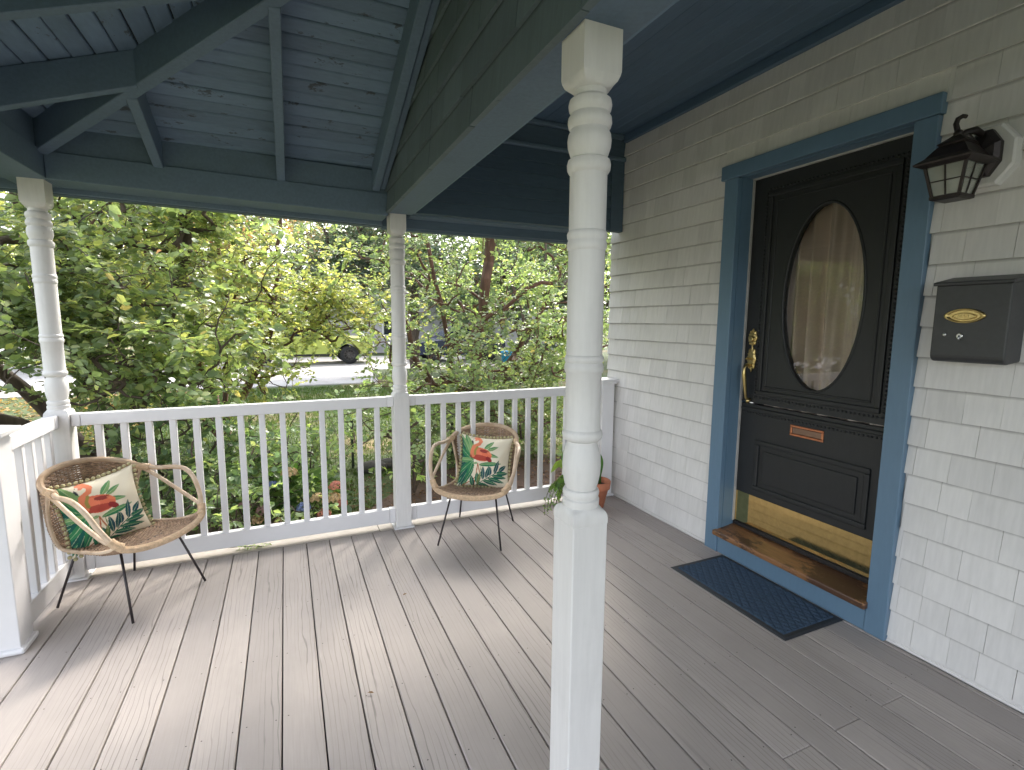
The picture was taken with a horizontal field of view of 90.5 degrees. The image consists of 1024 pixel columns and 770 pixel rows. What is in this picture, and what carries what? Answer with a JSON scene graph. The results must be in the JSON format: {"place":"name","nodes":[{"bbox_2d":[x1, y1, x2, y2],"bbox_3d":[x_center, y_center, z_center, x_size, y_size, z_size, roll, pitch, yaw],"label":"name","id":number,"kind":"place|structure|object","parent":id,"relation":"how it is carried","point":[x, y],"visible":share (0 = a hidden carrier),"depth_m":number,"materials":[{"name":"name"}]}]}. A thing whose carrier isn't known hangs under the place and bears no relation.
{"place":"outdoors","nodes":[
{"label":"outdoors","id":0,"kind":"place"},
{"bbox_2d":[0,355,493,396],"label":"driveway","id":1,"kind":"structure","parent":0,"point":[327,370],"depth_m":17.74,"materials":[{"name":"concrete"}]},
{"bbox_2d":[0,369,377,398],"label":"driveway edge","id":2,"kind":"object","parent":1,"relation":"on","point":[371,373],"visible":0.26,"depth_m":14.55,"materials":[{"name":"concrete"}]},
{"bbox_2d":[235,322,374,363],"bbox_3d":[-8.790,-1.815,21.648,5.480,1.780,2.240,-3,8,-24],"label":"pickup truck","id":3,"kind":"object","parent":1,"relation":"on","point":[347,354],"visible":0.48,"depth_m":21.13,"materials":[{"name":"paint"}]},
{"bbox_2d":[406,327,504,360],"bbox_3d":[-2.617,-1.966,23.957,4.520,1.580,2.120,-3,8,-24],"label":"car","id":4,"kind":"object","parent":1,"relation":"on","point":[439,342],"visible":0.23,"depth_m":23.27,"materials":[{"name":"blue paint"}]},
{"bbox_2d":[0,324,607,534],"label":"lawn","id":5,"kind":"structure","parent":0,"point":[369,483],"depth_m":8.61,"materials":[{"name":"green plant"}]},
{"bbox_2d":[0,191,22,230],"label":"dark tree","id":6,"kind":"object","parent":5,"relation":"on","point":[9,204],"visible":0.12,"depth_m":7.00,"materials":[{"name":"green plant"}]},
{"bbox_2d":[5,200,102,358],"bbox_3d":[-21.369,-6.321,22.641,12.038,10.473,10.201,0,7,-5],"label":"broadleaf tree","id":7,"kind":"object","parent":5,"relation":"on","point":[35,357],"depth_m":22.94,"materials":[{"name":"green plant"}]},
{"bbox_2d":[0,390,189,451],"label":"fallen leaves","id":8,"kind":"object","parent":5,"relation":"on","point":[20,406],"visible":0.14,"depth_m":10.43,"materials":[{"name":"green leaf"}]},
{"bbox_2d":[0,191,239,361],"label":"broadleaf tree","id":9,"kind":"object","parent":5,"relation":"on","point":[68,203],"visible":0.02,"depth_m":19.50,"materials":[{"name":"green plant"}]},
{"bbox_2d":[0,192,315,474],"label":"plum tree","id":10,"kind":"object","parent":5,"relation":"on","point":[91,319],"visible":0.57,"depth_m":4.45,"materials":[{"name":"green plant"}]},
{"bbox_2d":[78,360,338,519],"bbox_3d":[-3.158,0.536,4.888,2.872,1.606,2.100,-3,8,-24],"label":"vine thicket","id":11,"kind":"object","parent":5,"relation":"on","point":[137,436],"visible":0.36,"depth_m":4.77,"materials":[{"name":"green plant"}]},
{"bbox_2d":[107,216,330,328],"bbox_3d":[-14.914,-7.274,25.407,12.172,11.701,9.863,-3,8,-24],"label":"broadleaf tree","id":12,"kind":"object","parent":5,"relation":"on","point":[251,237],"visible":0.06,"depth_m":25.25,"materials":[{"name":"green plant"}]},
{"bbox_2d":[4,198,445,442],"bbox_3d":[-3.688,-2.107,7.111,4.233,6.176,5.156,6,9,36],"label":"plum tree","id":13,"kind":"object","parent":5,"relation":"on","point":[338,301],"visible":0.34,"depth_m":7.08,"materials":[{"name":"green plant"}]},
{"bbox_2d":[196,411,352,502],"bbox_3d":[-2.274,0.702,5.037,1.405,1.088,1.959,-3,8,-24],"label":"weed clump","id":14,"kind":"object","parent":5,"relation":"on","point":[316,444],"visible":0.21,"depth_m":4.95,"materials":[{"name":"green plant"}]},
{"bbox_2d":[231,423,365,489],"bbox_3d":[-2.272,0.807,5.016,1.156,0.884,1.445,4,8,29],"label":"weed clump","id":15,"kind":"object","parent":5,"relation":"on","point":[310,460],"visible":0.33,"depth_m":4.97,"materials":[{"name":"green plant"}]},
{"bbox_2d":[196,215,408,327],"bbox_3d":[-12.248,-8.150,31.155,12.674,12.120,12.240,-3,8,-24],"label":"broadleaf tree","id":16,"kind":"object","parent":5,"relation":"on","point":[274,312],"depth_m":28.98,"materials":[{"name":"green plant"}]},
{"bbox_2d":[83,411,537,499],"bbox_3d":[-2.523,0.857,6.041,7.169,0.720,0.204,-5,9,-34],"label":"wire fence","id":17,"kind":"object","parent":5,"relation":"on","point":[353,460],"visible":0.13,"depth_m":6.44,"materials":[{"name":"grey metal"}]},
{"bbox_2d":[287,222,439,291],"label":"broadleaf tree","id":18,"kind":"object","parent":5,"relation":"on","point":[354,235],"visible":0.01,"depth_m":35.21,"materials":[{"name":"green plant"}]},
{"bbox_2d":[247,220,480,368],"bbox_3d":[-4.998,-6.316,17.983,8.159,11.741,6.615,1,7,1],"label":"hemlock tree","id":19,"kind":"object","parent":5,"relation":"on","point":[328,239],"visible":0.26,"depth_m":17.56,"materials":[{"name":"green plant"}]},
{"bbox_2d":[188,453,561,535],"bbox_3d":[-0.731,1.208,5.375,6.300,0.001,2.650,-3,8,-24],"label":"mulch bed","id":20,"kind":"object","parent":5,"relation":"on","point":[421,486],"visible":0.09,"depth_m":5.95,"materials":[{"name":"brown soil"}]},
{"bbox_2d":[144,462,270,529],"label":"weed clump","id":21,"kind":"object","parent":20,"relation":"on","point":[209,514],"visible":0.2,"depth_m":4.06,"materials":[{"name":"green plant"}]},
{"bbox_2d":[148,456,333,535],"bbox_3d":[-2.520,0.891,4.255,1.941,0.908,1.423,2,7,10],"label":"weed clump","id":22,"kind":"object","parent":20,"relation":"on","point":[217,515],"visible":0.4,"depth_m":4.13,"materials":[{"name":"green plant"}]},
{"bbox_2d":[151,435,339,534],"bbox_3d":[-2.231,0.936,4.242,1.344,0.856,1.331,4,8,23],"label":"weed clump","id":23,"kind":"object","parent":20,"relation":"on","point":[259,491],"visible":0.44,"depth_m":4.28,"materials":[{"name":"green plant"}]},
{"bbox_2d":[231,461,358,526],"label":"hydrangea","id":24,"kind":"object","parent":20,"relation":"on","point":[294,475],"visible":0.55,"depth_m":4.55,"materials":[{"name":"green plant"}]},
{"bbox_2d":[286,346,483,492],"bbox_3d":[-1.330,0.475,5.342,2.185,1.728,1.638,-8,11,-48],"label":"bush","id":25,"kind":"object","parent":20,"relation":"on","point":[413,449],"visible":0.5,"depth_m":5.43,"materials":[{"name":"green plant"}]},
{"bbox_2d":[346,456,560,512],"bbox_3d":[-0.044,1.175,5.569,3.754,0.091,2.447,-3,8,-24],"label":"clump","id":26,"kind":"object","parent":20,"relation":"on","point":[440,483],"visible":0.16,"depth_m":5.88,"materials":[{"name":"green plant"}]},
{"bbox_2d":[314,269,563,352],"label":"neighbour house","id":27,"kind":"structure","parent":5,"relation":"on","point":[384,330],"depth_m":29.77,"materials":[{"name":"grey"}]},
{"bbox_2d":[382,312,391,335],"bbox_3d":[-6.889,-3.496,29.040,1.100,1.400,0.075,-3,8,-24],"label":"window","id":28,"kind":"structure","parent":27,"relation":"in","point":[385,331],"depth_m":28.90,"materials":[{"name":"white glass"}]},
{"bbox_2d":[332,354,562,463],"bbox_3d":[-0.557,0.256,7.242,3.884,1.581,2.582,-3,8,-24],"label":"bush","id":29,"kind":"object","parent":5,"relation":"on","point":[521,435],"visible":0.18,"depth_m":6.92,"materials":[{"name":"green plant"}]},
{"bbox_2d":[314,223,611,464],"bbox_3d":[0.398,-2.533,7.503,6.393,7.104,4.356,-3,8,-24],"label":"plum tree","id":30,"kind":"object","parent":5,"relation":"on","point":[475,341],"visible":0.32,"depth_m":6.90,"materials":[{"name":"green plant"}]},
{"bbox_2d":[404,233,536,328],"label":"broadleaf tree","id":31,"kind":"object","parent":5,"relation":"on","point":[439,317],"visible":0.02,"depth_m":29.65,"materials":[{"name":"green plant"}]},
{"bbox_2d":[385,233,611,360],"bbox_3d":[0.846,-5.026,20.848,10.891,9.407,11.046,-3,8,-24],"label":"broadleaf tree","id":32,"kind":"object","parent":5,"relation":"on","point":[496,265],"visible":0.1,"depth_m":19.10,"materials":[{"name":"green plant"}]},
{"bbox_2d":[500,350,511,381],"bbox_3d":[-0.169,-0.565,15.414,0.400,1.010,0.400,-3,8,-24],"label":"blue bin","id":33,"kind":"object","parent":5,"relation":"on","point":[504,360],"visible":0.3,"depth_m":15.27,"materials":[{"name":"plastic"}]},
{"bbox_2d":[435,233,611,384],"bbox_3d":[0.857,-2.944,13.547,5.518,6.264,5.317,-3,8,-24],"label":"broadleaf tree","id":34,"kind":"object","parent":5,"relation":"on","point":[546,264],"visible":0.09,"depth_m":13.25,"materials":[{"name":"green plant"}]},
{"bbox_2d":[499,237,610,350],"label":"broadleaf tree","id":35,"kind":"object","parent":5,"relation":"on","point":[606,304],"visible":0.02,"depth_m":23.36,"materials":[{"name":"green plant"}]},
{"bbox_2d":[607,0,1023,714],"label":"house","id":36,"kind":"structure","parent":5,"relation":"on","point":[799,412],"depth_m":2.62,"materials":[{"name":"white paint"}]},
{"bbox_2d":[380,118,625,243],"bbox_3d":[0.278,-1.565,3.966,2.545,0.842,0.370,-3,8,-24],"label":"end panel","id":37,"kind":"object","parent":36,"relation":"attached to","point":[515,186],"visible":0.52,"depth_m":3.73,"materials":[{"name":"blue paint"}]},
{"bbox_2d":[534,0,872,134],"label":"porch ceiling","id":38,"kind":"structure","parent":36,"relation":"attached to","point":[679,52],"depth_m":2.71,"materials":[{"name":"blue paint"}]},
{"bbox_2d":[385,0,678,214],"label":"porch beam","id":39,"kind":"structure","parent":38,"relation":"attached to","point":[488,80],"depth_m":1.79,"materials":[{"name":"blue paint"}]},
{"bbox_2d":[0,0,439,227],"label":"porch roof","id":40,"kind":"structure","parent":39,"relation":"attached to","point":[290,109],"depth_m":2.50,"materials":[{"name":"blue paint"}]},
{"bbox_2d":[734,135,912,577],"bbox_3d":[1.674,-0.127,2.803,0.193,2.136,0.911,-3,8,-24],"label":"front door","id":41,"kind":"structure","parent":36,"relation":"in","point":[827,238],"depth_m":2.77,"materials":[{"name":"black paint"}]},
{"bbox_2d":[912,114,1022,203],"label":"wall lamp","id":42,"kind":"object","parent":36,"relation":"attached to","point":[987,157],"visible":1,"depth_m":1.91,"materials":[{"name":"black metal"}]},
{"bbox_2d":[930,274,1023,364],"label":"mailbox","id":43,"kind":"object","parent":36,"relation":"attached to","point":[978,319],"visible":1,"depth_m":1.93,"materials":[{"name":"black metal"}]},
{"bbox_2d":[0,193,609,323],"label":"sky","id":44,"kind":"structure","parent":0,"point":[1,195],"materials":[{"name":"white"}]},
{"bbox_2d":[357,460,386,473],"bbox_3d":[-1.754,1.034,6.356,0.374,0.176,0.237,-3,8,-24],"label":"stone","id":45,"kind":"object","parent":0,"point":[369,464],"visible":0.49,"depth_m":6.27,"materials":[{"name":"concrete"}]},
{"bbox_2d":[381,458,392,468],"bbox_3d":[-1.611,1.013,6.528,0.304,0.143,0.193,-3,8,-24],"label":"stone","id":46,"kind":"object","parent":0,"point":[387,461],"visible":0.4,"depth_m":6.46,"materials":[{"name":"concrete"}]},
{"bbox_2d":[0,495,1023,769],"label":"porch floor","id":47,"kind":"structure","parent":0,"point":[284,655],"depth_m":2.16,"materials":[{"name":"grey wood"}]},
{"bbox_2d":[0,425,38,657],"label":"newel post","id":48,"kind":"object","parent":47,"relation":"on","point":[18,635],"visible":1,"depth_m":2.23,"materials":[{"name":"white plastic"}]},
{"bbox_2d":[16,177,95,582],"bbox_3d":[-2.513,0.016,2.799,0.144,2.204,0.144,-3,8,-24],"label":"porch post","id":49,"kind":"object","parent":47,"relation":"on","point":[35,197],"visible":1,"depth_m":2.73,"materials":[{"name":"white paint"}]},
{"bbox_2d":[10,416,73,622],"bbox_3d":[-2.396,0.657,2.558,0.061,0.918,0.574,-3,8,-24],"label":"porch railing","id":50,"kind":"object","parent":49,"relation":"attached to","point":[47,563],"visible":0.58,"depth_m":2.53,"materials":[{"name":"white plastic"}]},
{"bbox_2d":[70,396,395,569],"bbox_3d":[-1.655,0.573,3.257,1.777,0.918,0.061,-3,8,-24],"label":"porch railing","id":51,"kind":"object","parent":49,"relation":"attached to","point":[247,534],"visible":0.88,"depth_m":3.23,"materials":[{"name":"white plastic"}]},
{"bbox_2d":[36,456,205,623],"bbox_3d":[-2.089,0.777,2.718,0.676,0.719,0.619,2,7,14],"label":"wicker chair","id":52,"kind":"object","parent":47,"relation":"on","point":[161,532],"visible":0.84,"depth_m":2.67,"materials":[{"name":"wicker"}]},
{"bbox_2d":[48,462,154,560],"bbox_3d":[-2.174,0.663,2.704,0.143,0.406,0.406,-9,8,33],"label":"cushion","id":53,"kind":"object","parent":52,"relation":"on","point":[111,504],"visible":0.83,"depth_m":2.67,"materials":[{"name":"fabric"}]},
{"bbox_2d":[231,543,270,549],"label":"leaf sprig","id":54,"kind":"object","parent":47,"relation":"on","point":[248,546],"visible":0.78,"depth_m":3.31,"materials":[{"name":"green plant"}]},
{"bbox_2d":[387,213,414,529],"bbox_3d":[-0.789,-0.069,3.562,0.144,2.204,0.144,-3,8,-24],"label":"porch post","id":55,"kind":"object","parent":47,"relation":"on","point":[396,231],"visible":0.99,"depth_m":3.53,"materials":[{"name":"white paint"}]},
{"bbox_2d":[409,386,566,519],"bbox_3d":[-0.007,0.491,3.986,1.610,0.918,0.061,-3,8,-24],"label":"porch railing","id":56,"kind":"object","parent":55,"relation":"attached to","point":[429,507],"visible":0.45,"depth_m":3.89,"materials":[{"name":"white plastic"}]},
{"bbox_2d":[429,422,520,550],"bbox_3d":[-0.229,0.680,3.576,0.619,0.719,0.676,2,7,10],"label":"wicker chair","id":57,"kind":"object","parent":47,"relation":"on","point":[450,490],"visible":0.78,"depth_m":3.50,"materials":[{"name":"wicker"}]},
{"bbox_2d":[454,431,513,489],"bbox_3d":[-0.192,0.547,3.611,0.406,0.406,0.133,5,-11,0],"label":"cushion","id":58,"kind":"object","parent":57,"relation":"on","point":[485,463],"visible":0.97,"depth_m":3.57,"materials":[{"name":"fabric"}]},
{"bbox_2d":[543,450,564,514],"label":"trailing plant","id":59,"kind":"object","parent":47,"relation":"on","point":[557,486],"visible":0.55,"depth_m":3.89,"materials":[{"name":"green plant"}]},
{"bbox_2d":[550,19,622,769],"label":"porch post","id":60,"kind":"object","parent":47,"relation":"on","point":[592,54],"visible":0.98,"depth_m":1.34,"materials":[{"name":"white paint"}]},
{"bbox_2d":[597,455,610,507],"bbox_3d":[0.682,0.753,4.080,0.224,0.457,0.224,-3,8,-24],"label":"terracotta pot","id":61,"kind":"object","parent":47,"relation":"on","point":[604,484],"visible":0.35,"depth_m":4.04,"materials":[{"name":"ceramic"}]},
{"bbox_2d":[597,377,618,495],"bbox_3d":[0.780,0.445,4.333,0.162,1.008,0.166,-3,8,-24],"label":"wall post","id":62,"kind":"object","parent":47,"relation":"on","point":[605,443],"depth_m":4.27,"materials":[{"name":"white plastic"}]},
{"bbox_2d":[671,555,842,640],"bbox_3d":[1.319,1.143,2.825,0.426,0.012,0.784,-3,8,-24],"label":"doormat","id":63,"kind":"object","parent":47,"relation":"on","point":[782,613],"visible":1,"depth_m":2.74,"materials":[{"name":"rubber"}]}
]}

